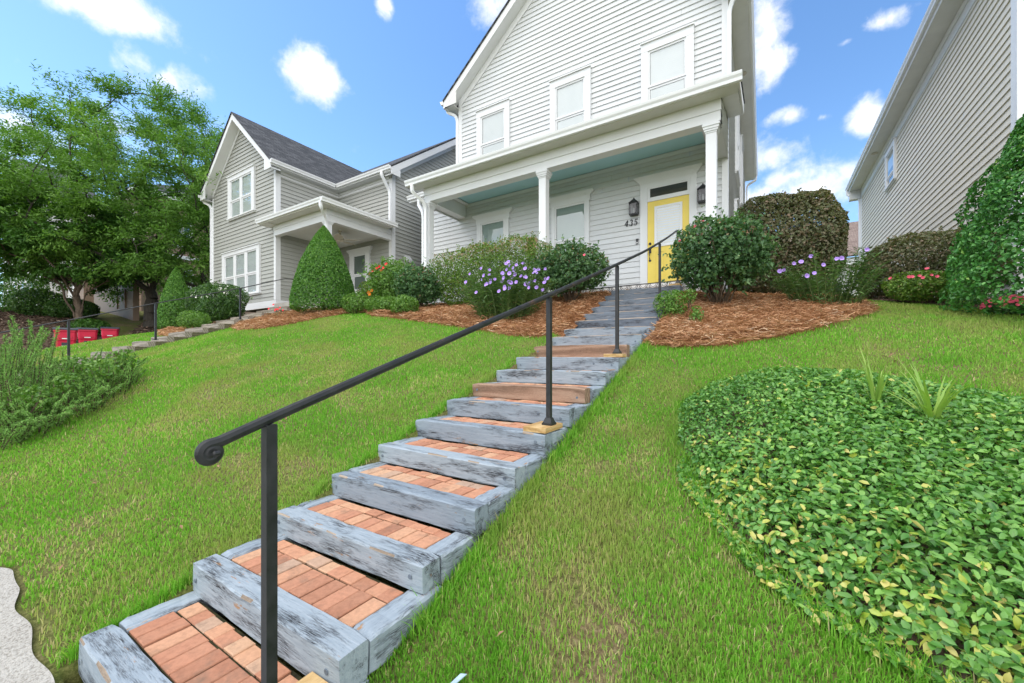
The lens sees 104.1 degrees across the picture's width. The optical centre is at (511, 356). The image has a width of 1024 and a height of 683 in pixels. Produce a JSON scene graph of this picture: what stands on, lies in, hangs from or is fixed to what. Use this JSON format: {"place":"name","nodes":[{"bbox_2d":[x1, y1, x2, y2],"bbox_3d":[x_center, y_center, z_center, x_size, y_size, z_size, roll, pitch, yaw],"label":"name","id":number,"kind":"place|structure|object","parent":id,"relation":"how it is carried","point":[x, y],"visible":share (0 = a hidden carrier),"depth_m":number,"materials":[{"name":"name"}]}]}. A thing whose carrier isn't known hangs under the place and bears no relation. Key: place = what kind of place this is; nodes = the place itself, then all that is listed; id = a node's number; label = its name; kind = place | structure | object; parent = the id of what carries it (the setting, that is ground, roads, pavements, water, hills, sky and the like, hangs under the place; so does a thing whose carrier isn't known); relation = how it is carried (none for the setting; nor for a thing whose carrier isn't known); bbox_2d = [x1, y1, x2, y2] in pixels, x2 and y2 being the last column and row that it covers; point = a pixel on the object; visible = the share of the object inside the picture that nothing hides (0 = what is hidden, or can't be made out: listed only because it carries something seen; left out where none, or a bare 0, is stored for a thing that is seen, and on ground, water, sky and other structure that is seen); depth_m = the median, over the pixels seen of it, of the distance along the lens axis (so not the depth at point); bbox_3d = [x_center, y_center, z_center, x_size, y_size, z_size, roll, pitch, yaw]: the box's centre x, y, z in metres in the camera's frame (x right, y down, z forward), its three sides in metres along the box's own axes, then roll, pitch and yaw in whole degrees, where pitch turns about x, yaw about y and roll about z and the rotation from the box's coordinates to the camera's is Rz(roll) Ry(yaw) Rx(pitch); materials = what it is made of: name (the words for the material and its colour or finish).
{"place":"outdoors","nodes":[
{"label":"outdoors","id":0,"kind":"place"},
{"bbox_2d":[0,567,54,682],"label":"sidewalk","id":1,"kind":"structure","parent":0,"point":[20,662],"depth_m":1.99,"materials":[{"name":"grey concrete"}]},
{"bbox_2d":[0,0,978,306],"label":"sky","id":2,"kind":"structure","parent":0,"point":[362,85],"materials":[{"name":"blue"}]},
{"bbox_2d":[0,299,1023,682],"bbox_3d":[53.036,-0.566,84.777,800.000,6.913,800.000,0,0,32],"label":"ground","id":3,"kind":"structure","parent":0,"point":[66,673],"depth_m":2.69,"materials":[{"name":"green plant"}]},
{"bbox_2d":[0,385,32,414],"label":"mint sprout","id":4,"kind":"object","parent":3,"relation":"on","point":[5,394],"visible":0.27,"depth_m":4.94,"materials":[{"name":"green plant"}]},
{"bbox_2d":[0,314,59,426],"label":"rosemary bush","id":5,"kind":"object","parent":3,"relation":"on","point":[9,375],"visible":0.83,"depth_m":5.39,"materials":[{"name":"green plant"}]},
{"bbox_2d":[15,385,54,431],"bbox_3d":[-5.804,0.640,4.868,0.380,0.604,0.321,0,0,32],"label":"mint sprout","id":6,"kind":"object","parent":3,"relation":"on","point":[37,399],"visible":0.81,"depth_m":4.83,"materials":[{"name":"green plant"}]},
{"bbox_2d":[3,157,99,306],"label":"cream house","id":7,"kind":"structure","parent":3,"relation":"on","point":[89,193],"depth_m":30.56,"materials":[{"name":"grey"}]},
{"bbox_2d":[49,373,83,416],"bbox_3d":[-5.861,0.510,5.268,0.384,0.612,0.328,0,0,32],"label":"mint sprout","id":8,"kind":"object","parent":3,"relation":"on","point":[74,385],"visible":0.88,"depth_m":5.23,"materials":[{"name":"green plant"}]},
{"bbox_2d":[0,345,149,449],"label":"rosemary hedge","id":9,"kind":"object","parent":3,"relation":"on","point":[92,391],"visible":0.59,"depth_m":5.13,"materials":[{"name":"green plant"}]},
{"bbox_2d":[65,356,95,392],"bbox_3d":[-6.649,0.303,6.167,0.361,0.638,0.341,0,0,32],"label":"mint sprout","id":10,"kind":"object","parent":3,"relation":"on","point":[79,368],"visible":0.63,"depth_m":6.12,"materials":[{"name":"green plant"}]},
{"bbox_2d":[0,312,171,355],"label":"bark mulch bank","id":11,"kind":"structure","parent":3,"relation":"on","point":[26,332],"depth_m":17.23,"materials":[{"name":"wood"}]},
{"bbox_2d":[0,273,49,311],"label":"foundation shrub","id":12,"kind":"object","parent":11,"relation":"on","point":[4,287],"visible":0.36,"depth_m":20.05,"materials":[{"name":"green plant"}]},
{"bbox_2d":[4,288,65,315],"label":"foundation shrub","id":13,"kind":"object","parent":11,"relation":"on","point":[11,301],"visible":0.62,"depth_m":19.07,"materials":[{"name":"green plant"}]},
{"bbox_2d":[43,298,100,318],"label":"foundation shrub","id":14,"kind":"object","parent":11,"relation":"on","point":[52,308],"visible":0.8,"depth_m":19.09,"materials":[{"name":"green plant"}]},
{"bbox_2d":[0,185,170,318],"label":"crape myrtle","id":15,"kind":"object","parent":11,"relation":"on","point":[17,240],"visible":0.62,"depth_m":16.76,"materials":[{"name":"green plant"}]},
{"bbox_2d":[0,307,177,356],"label":"bark chips","id":16,"kind":"object","parent":11,"relation":"on","point":[4,318],"visible":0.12,"depth_m":18.24,"materials":[{"name":"brown wood"}]},
{"bbox_2d":[66,318,111,335],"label":"foundation shrub","id":17,"kind":"object","parent":11,"relation":"on","point":[89,323],"visible":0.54,"depth_m":17.02,"materials":[{"name":"green plant"}]},
{"bbox_2d":[81,358,119,398],"bbox_3d":[-5.904,0.335,5.745,0.401,0.639,0.401,0,0,32],"label":"mint sprout","id":18,"kind":"object","parent":3,"relation":"on","point":[104,371],"visible":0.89,"depth_m":5.70,"materials":[{"name":"green plant"}]},
{"bbox_2d":[0,59,225,326],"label":"oak tree","id":19,"kind":"object","parent":3,"relation":"on","point":[98,154],"visible":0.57,"depth_m":16.87,"materials":[{"name":"green plant"}]},
{"bbox_2d":[94,279,141,320],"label":"garden wall","id":20,"kind":"structure","parent":3,"relation":"on","point":[131,300],"depth_m":21.53,"materials":[{"name":"beige paint"}]},
{"bbox_2d":[107,349,140,385],"bbox_3d":[-6.171,0.181,6.352,0.423,0.634,0.384,0,0,32],"label":"mint sprout","id":21,"kind":"object","parent":3,"relation":"on","point":[118,361],"visible":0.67,"depth_m":6.31,"materials":[{"name":"green plant"}]},
{"bbox_2d":[17,306,294,379],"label":"weathered stairs","id":22,"kind":"structure","parent":3,"relation":"on","point":[186,333],"depth_m":10.35,"materials":[{"name":"grey wood"}]},
{"bbox_2d":[0,278,293,360],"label":"handrail","id":23,"kind":"object","parent":22,"relation":"on","point":[155,329],"visible":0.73,"depth_m":9.65,"materials":[{"name":"black metal"}]},
{"bbox_2d":[62,184,255,315],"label":"tan house","id":24,"kind":"structure","parent":3,"relation":"on","point":[91,298],"depth_m":27.80,"materials":[{"name":"paint"}]},
{"bbox_2d":[67,286,79,297],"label":"arched window","id":25,"kind":"structure","parent":24,"relation":"in","point":[69,294],"depth_m":28.33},
{"bbox_2d":[198,112,455,311],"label":"gray house","id":26,"kind":"structure","parent":3,"relation":"on","point":[276,200],"depth_m":14.92,"materials":[{"name":"grey wood"}]},
{"bbox_2d":[226,164,255,221],"bbox_3d":[-10.357,-6.210,15.253,2.120,1.720,0.125,0,0,32],"label":"window","id":27,"kind":"structure","parent":26,"relation":"in","point":[241,185],"depth_m":15.21,"materials":[{"name":"white glass"}]},
{"bbox_2d":[221,243,261,295],"bbox_3d":[-10.404,-3.205,15.282,2.990,1.850,0.125,0,0,32],"label":"window","id":28,"kind":"structure","parent":26,"relation":"in","point":[241,267],"depth_m":15.09,"materials":[{"name":"white glass"}]},
{"bbox_2d":[334,230,356,244],"bbox_3d":[-5.952,-4.160,13.838,1.367,0.380,1.380,0,0,32],"label":"ceiling fan","id":29,"kind":"object","parent":26,"relation":"hanging from","point":[338,238],"visible":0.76,"depth_m":13.73},
{"bbox_2d":[346,245,372,292],"bbox_3d":[-5.853,-3.310,15.325,1.420,1.680,0.125,0,0,32],"label":"window","id":30,"kind":"structure","parent":26,"relation":"in","point":[358,256],"depth_m":15.34,"materials":[{"name":"white glass"}]},
{"bbox_2d":[404,255,412,263],"bbox_3d":[-3.885,-3.660,15.016,0.155,0.300,0.300,0,0,32],"label":"dryer vent","id":31,"kind":"object","parent":26,"relation":"attached to","point":[409,259],"visible":0.81,"depth_m":14.99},
{"bbox_2d":[78,285,682,682],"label":"timber stairs","id":32,"kind":"structure","parent":3,"relation":"on","point":[339,622],"depth_m":2.35,"materials":[{"name":"wood"}]},
{"bbox_2d":[194,230,681,682],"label":"handrail","id":33,"kind":"object","parent":32,"relation":"on","point":[209,452],"visible":0.93,"depth_m":1.44,"materials":[{"name":"black metal"}]},
{"bbox_2d":[228,290,610,337],"bbox_3d":[-2.478,-0.961,10.350,9.720,1.373,5.220,0,0,32],"label":"mulch bed","id":34,"kind":"object","parent":3,"relation":"on","point":[534,323],"visible":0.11,"depth_m":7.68,"materials":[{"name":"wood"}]},
{"bbox_2d":[288,225,355,311],"bbox_3d":[-5.290,-2.429,11.236,1.762,2.543,1.755,0,0,32],"label":"topiary shrub","id":35,"kind":"object","parent":34,"relation":"on","point":[322,263],"visible":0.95,"depth_m":10.74,"materials":[{"name":"green plant"}]},
{"bbox_2d":[341,291,370,313],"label":"perennial clump","id":36,"kind":"object","parent":34,"relation":"on","point":[352,304],"visible":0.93,"depth_m":10.45,"materials":[{"name":"green plant"}]},
{"bbox_2d":[356,281,383,305],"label":"boxwood shrub","id":37,"kind":"object","parent":34,"relation":"on","point":[366,286],"visible":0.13,"depth_m":11.40,"materials":[{"name":"green plant"}]},
{"bbox_2d":[364,296,398,311],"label":"perennial clump","id":38,"kind":"object","parent":34,"relation":"on","point":[382,303],"visible":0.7,"depth_m":9.95,"materials":[{"name":"green plant"}]},
{"bbox_2d":[357,255,416,300],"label":"hibiscus shrub","id":39,"kind":"object","parent":34,"relation":"on","point":[383,274],"visible":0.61,"depth_m":10.62,"materials":[{"name":"green plant"}]},
{"bbox_2d":[390,294,418,314],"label":"perennial clump","id":40,"kind":"object","parent":34,"relation":"on","point":[405,303],"visible":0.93,"depth_m":9.16,"materials":[{"name":"green plant"}]},
{"bbox_2d":[390,260,448,306],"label":"rose bush","id":41,"kind":"object","parent":34,"relation":"on","point":[422,288],"visible":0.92,"depth_m":9.91,"materials":[{"name":"green plant"}]},
{"bbox_2d":[425,231,559,305],"bbox_3d":[-0.505,-2.053,9.702,3.865,1.741,1.470,0,0,32],"label":"abelia hedge","id":42,"kind":"object","parent":34,"relation":"on","point":[456,280],"visible":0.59,"depth_m":9.52,"materials":[{"name":"green plant"}]},
{"bbox_2d":[457,260,556,319],"bbox_3d":[-0.110,-1.217,7.886,2.241,1.243,1.590,0,0,32],"label":"mexican petunia","id":43,"kind":"object","parent":34,"relation":"on","point":[498,303],"visible":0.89,"depth_m":7.54,"materials":[{"name":"green plant"}]},
{"bbox_2d":[527,235,611,301],"bbox_3d":[1.206,-1.807,8.349,1.757,1.499,1.510,0,0,32],"label":"rose bush","id":44,"kind":"object","parent":34,"relation":"on","point":[572,265],"visible":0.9,"depth_m":8.01,"materials":[{"name":"green plant"}]},
{"bbox_2d":[451,673,466,682],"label":"paint flake","id":45,"kind":"object","parent":3,"relation":"on","point":[458,678],"visible":1,"depth_m":1.62,"materials":[{"name":"white paint"}]},
{"bbox_2d":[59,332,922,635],"bbox_3d":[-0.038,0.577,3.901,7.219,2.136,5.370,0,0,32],"label":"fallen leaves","id":46,"kind":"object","parent":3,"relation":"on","point":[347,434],"visible":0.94,"depth_m":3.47,"materials":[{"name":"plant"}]},
{"bbox_2d":[49,332,1008,682],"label":"grass tufts","id":47,"kind":"object","parent":3,"relation":"on","point":[525,488],"visible":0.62,"depth_m":2.27,"materials":[{"name":"green plant"}]},
{"bbox_2d":[404,0,757,303],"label":"white house","id":48,"kind":"structure","parent":3,"relation":"on","point":[570,116],"depth_m":10.59,"materials":[{"name":"white wood"}]},
{"bbox_2d":[475,97,509,156],"bbox_3d":[-0.611,-6.890,12.576,1.305,2.040,0.125,0,0,32],"label":"window","id":49,"kind":"structure","parent":48,"relation":"in","point":[493,120],"depth_m":12.57,"materials":[{"name":"white glass"}]},
{"bbox_2d":[472,207,513,288],"bbox_3d":[-0.615,-3.360,12.578,1.515,2.380,0.125,0,0,32],"label":"window","id":50,"kind":"structure","parent":48,"relation":"in","point":[492,225],"depth_m":12.57,"materials":[{"name":"white glass"}]},
{"bbox_2d":[549,64,591,131],"bbox_3d":[1.615,-6.890,11.184,1.285,2.040,0.125,0,0,32],"label":"window","id":51,"kind":"structure","parent":48,"relation":"in","point":[570,93],"depth_m":11.19,"materials":[{"name":"white glass"}]},
{"bbox_2d":[549,188,593,274],"bbox_3d":[1.621,-3.360,11.180,1.390,2.380,0.125,0,0,32],"label":"window","id":52,"kind":"structure","parent":48,"relation":"in","point":[570,212],"depth_m":11.17,"materials":[{"name":"white glass"}]},
{"bbox_2d":[625,218,637,226],"bbox_3d":[3.075,-3.454,10.308,0.336,0.165,0.016,0,0,32],"label":"house number","id":53,"kind":"object","parent":48,"relation":"attached to","point":[631,222],"visible":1,"depth_m":10.29,"materials":[{"name":"black metal"}]},
{"bbox_2d":[629,198,638,216],"bbox_3d":[3.110,-3.838,10.194,0.234,0.447,0.176,0,0,32],"label":"wall lantern","id":54,"kind":"object","parent":48,"relation":"attached to","point":[634,202],"depth_m":10.18,"materials":[{"name":"black metal"}]},
{"bbox_2d":[640,22,694,101],"bbox_3d":[3.802,-6.890,9.815,1.285,2.040,0.125,0,0,32],"label":"window","id":55,"kind":"structure","parent":48,"relation":"in","point":[667,59],"depth_m":9.81,"materials":[{"name":"white glass"}]},
{"bbox_2d":[648,194,688,282],"bbox_3d":[3.825,-2.747,9.809,0.970,2.293,0.111,0,0,32],"label":"door","id":56,"kind":"structure","parent":48,"relation":"in","point":[665,216],"depth_m":9.87,"materials":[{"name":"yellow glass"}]},
{"bbox_2d":[697,183,705,203],"bbox_3d":[4.467,-3.838,9.346,0.234,0.447,0.176,0,0,32],"label":"wall lantern","id":57,"kind":"object","parent":48,"relation":"attached to","point":[702,188],"depth_m":9.36,"materials":[{"name":"black metal"}]},
{"bbox_2d":[734,198,739,215],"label":"window","id":58,"kind":"structure","parent":48,"relation":"in","point":[736,201],"depth_m":11.28,"materials":[{"name":"white glass"}]},
{"bbox_2d":[735,105,740,187],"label":"window","id":59,"kind":"structure","parent":48,"relation":"in","point":[737,118],"depth_m":11.62,"materials":[{"name":"white glass"}]},
{"bbox_2d":[739,135,743,212],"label":"window","id":60,"kind":"structure","parent":48,"relation":"in","point":[741,136],"depth_m":14.07,"materials":[{"name":"white glass"}]},
{"bbox_2d":[642,289,882,349],"bbox_3d":[4.581,-0.723,7.266,3.060,1.325,5.940,0,0,32],"label":"mulch bed","id":61,"kind":"object","parent":3,"relation":"on","point":[738,336],"visible":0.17,"depth_m":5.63,"materials":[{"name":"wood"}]},
{"bbox_2d":[653,289,687,317],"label":"perennial clump","id":62,"kind":"object","parent":61,"relation":"on","point":[670,305],"visible":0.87,"depth_m":6.48,"materials":[{"name":"green plant"}]},
{"bbox_2d":[682,288,696,310],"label":"perennial clump","id":63,"kind":"object","parent":61,"relation":"on","point":[689,294],"visible":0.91,"depth_m":6.63,"materials":[{"name":"green plant"}]},
{"bbox_2d":[688,305,703,321],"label":"perennial clump","id":64,"kind":"object","parent":61,"relation":"on","point":[695,313],"visible":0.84,"depth_m":6.14,"materials":[{"name":"green plant"}]},
{"bbox_2d":[661,205,782,304],"bbox_3d":[3.583,-1.668,6.962,1.879,1.749,1.650,0,0,32],"label":"shrub","id":65,"kind":"object","parent":61,"relation":"on","point":[734,248],"visible":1,"depth_m":6.58,"materials":[{"name":"green plant"}]},
{"bbox_2d":[727,186,851,293],"bbox_3d":[5.724,-2.299,8.553,2.364,2.335,1.982,0,0,32],"label":"loropetalum hedge","id":66,"kind":"object","parent":61,"relation":"on","point":[828,236],"visible":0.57,"depth_m":7.81,"materials":[{"name":"green plant"}]},
{"bbox_2d":[762,246,890,304],"bbox_3d":[5.141,-1.253,6.645,1.722,1.091,1.175,0,0,32],"label":"mexican petunia","id":67,"kind":"object","parent":61,"relation":"on","point":[850,284],"visible":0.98,"depth_m":6.45,"materials":[{"name":"green plant"}]},
{"bbox_2d":[775,221,857,294],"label":"brown roof house","id":68,"kind":"structure","parent":3,"relation":"on","point":[853,236],"depth_m":29.80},
{"bbox_2d":[676,365,1023,682],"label":"ground cover","id":69,"kind":"object","parent":3,"relation":"on","point":[939,626],"visible":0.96,"depth_m":2.09,"materials":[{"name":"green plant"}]},
{"bbox_2d":[855,343,905,413],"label":"tall grass","id":70,"kind":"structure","parent":69,"relation":"on","point":[876,396],"depth_m":2.96,"materials":[{"name":"green plant"}]},
{"bbox_2d":[874,358,1022,433],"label":"tall grass","id":71,"kind":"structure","parent":69,"relation":"on","point":[924,400],"depth_m":2.69,"materials":[{"name":"green plant"}]},
{"bbox_2d":[845,0,1023,298],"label":"beige house","id":72,"kind":"structure","parent":3,"relation":"on","point":[939,136],"depth_m":10.31,"materials":[{"name":"beige wood"}]},
{"bbox_2d":[883,137,896,192],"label":"window","id":73,"kind":"structure","parent":72,"relation":"in","point":[890,154],"depth_m":14.76,"materials":[{"name":"white glass"}]},
{"bbox_2d":[871,299,1023,316],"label":"mulch bed","id":74,"kind":"object","parent":3,"relation":"on","point":[931,302],"visible":0.06,"depth_m":7.02,"materials":[{"name":"wood"}]},
{"bbox_2d":[881,267,963,303],"bbox_3d":[7.192,-1.216,7.014,1.056,0.673,0.919,0,0,32],"label":"knockout rose","id":75,"kind":"object","parent":74,"relation":"on","point":[931,279],"visible":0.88,"depth_m":6.89,"materials":[{"name":"green plant"}]},
{"bbox_2d":[864,293,993,305],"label":"bark litter","id":76,"kind":"object","parent":74,"relation":"on","point":[883,297],"visible":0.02,"depth_m":7.68,"materials":[{"name":"brown wood"}]},
{"bbox_2d":[855,223,1018,299],"bbox_3d":[8.149,-1.743,7.866,2.239,1.527,2.136,0,0,32],"label":"loropetalum hedge","id":77,"kind":"object","parent":74,"relation":"on","point":[901,248],"visible":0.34,"depth_m":7.48,"materials":[{"name":"green plant"}]},
{"bbox_2d":[937,114,1023,315],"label":"holly bush","id":78,"kind":"object","parent":74,"relation":"on","point":[1002,180],"visible":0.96,"depth_m":5.62,"materials":[{"name":"green plant"}]},
{"bbox_2d":[979,294,1023,315],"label":"azalea","id":79,"kind":"object","parent":74,"relation":"on","point":[1012,302],"visible":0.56,"depth_m":5.60,"materials":[{"name":"green plant"}]},
{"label":"mulch bed","id":80,"kind":"structure","parent":3,"relation":"on","visible":0},
{"bbox_2d":[157,267,187,328],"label":"topiary shrub","id":81,"kind":"object","parent":80,"relation":"on","point":[175,285],"visible":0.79,"depth_m":12.79,"materials":[{"name":"green plant"}]},
{"bbox_2d":[157,319,228,336],"bbox_3d":[-10.873,-1.016,13.727,6.140,1.174,3.432,0,0,32],"label":"pine straw","id":82,"kind":"object","parent":80,"relation":"on","point":[170,329],"visible":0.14,"depth_m":11.64,"materials":[{"name":"brown plant"}]},
{"bbox_2d":[175,310,211,328],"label":"perennial clump","id":83,"kind":"object","parent":80,"relation":"on","point":[194,320],"visible":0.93,"depth_m":11.39,"materials":[{"name":"green plant"}]},
{"bbox_2d":[178,279,252,322],"bbox_3d":[-9.521,-1.636,12.752,2.755,1.556,1.548,0,0,32],"label":"gardenia hedge","id":84,"kind":"object","parent":80,"relation":"on","point":[225,304],"visible":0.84,"depth_m":12.13,"materials":[{"name":"green plant"}]},
{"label":"driveway","id":85,"kind":"structure","parent":0,"visible":0},
{"bbox_2d":[52,327,77,346],"bbox_3d":[-14.040,-0.347,12.561,0.670,1.135,0.530,0,0,42],"label":"trash bin","id":86,"kind":"object","parent":85,"relation":"on","point":[62,338],"visible":0.37,"depth_m":12.35,"materials":[{"name":"red plastic"}]},
{"bbox_2d":[76,327,97,342],"bbox_3d":[-14.972,-0.458,14.088,0.670,1.135,0.530,0,0,44],"label":"trash bin","id":87,"kind":"object","parent":85,"relation":"on","point":[86,334],"visible":0.36,"depth_m":13.87,"materials":[{"name":"red plastic"}]},
{"bbox_2d":[100,327,119,338],"bbox_3d":[-16.009,-0.618,15.918,0.530,1.135,0.670,0,0,-42],"label":"trash bin","id":88,"kind":"object","parent":85,"relation":"on","point":[108,332],"visible":0.42,"depth_m":15.70,"materials":[{"name":"red plastic"}]}
]}

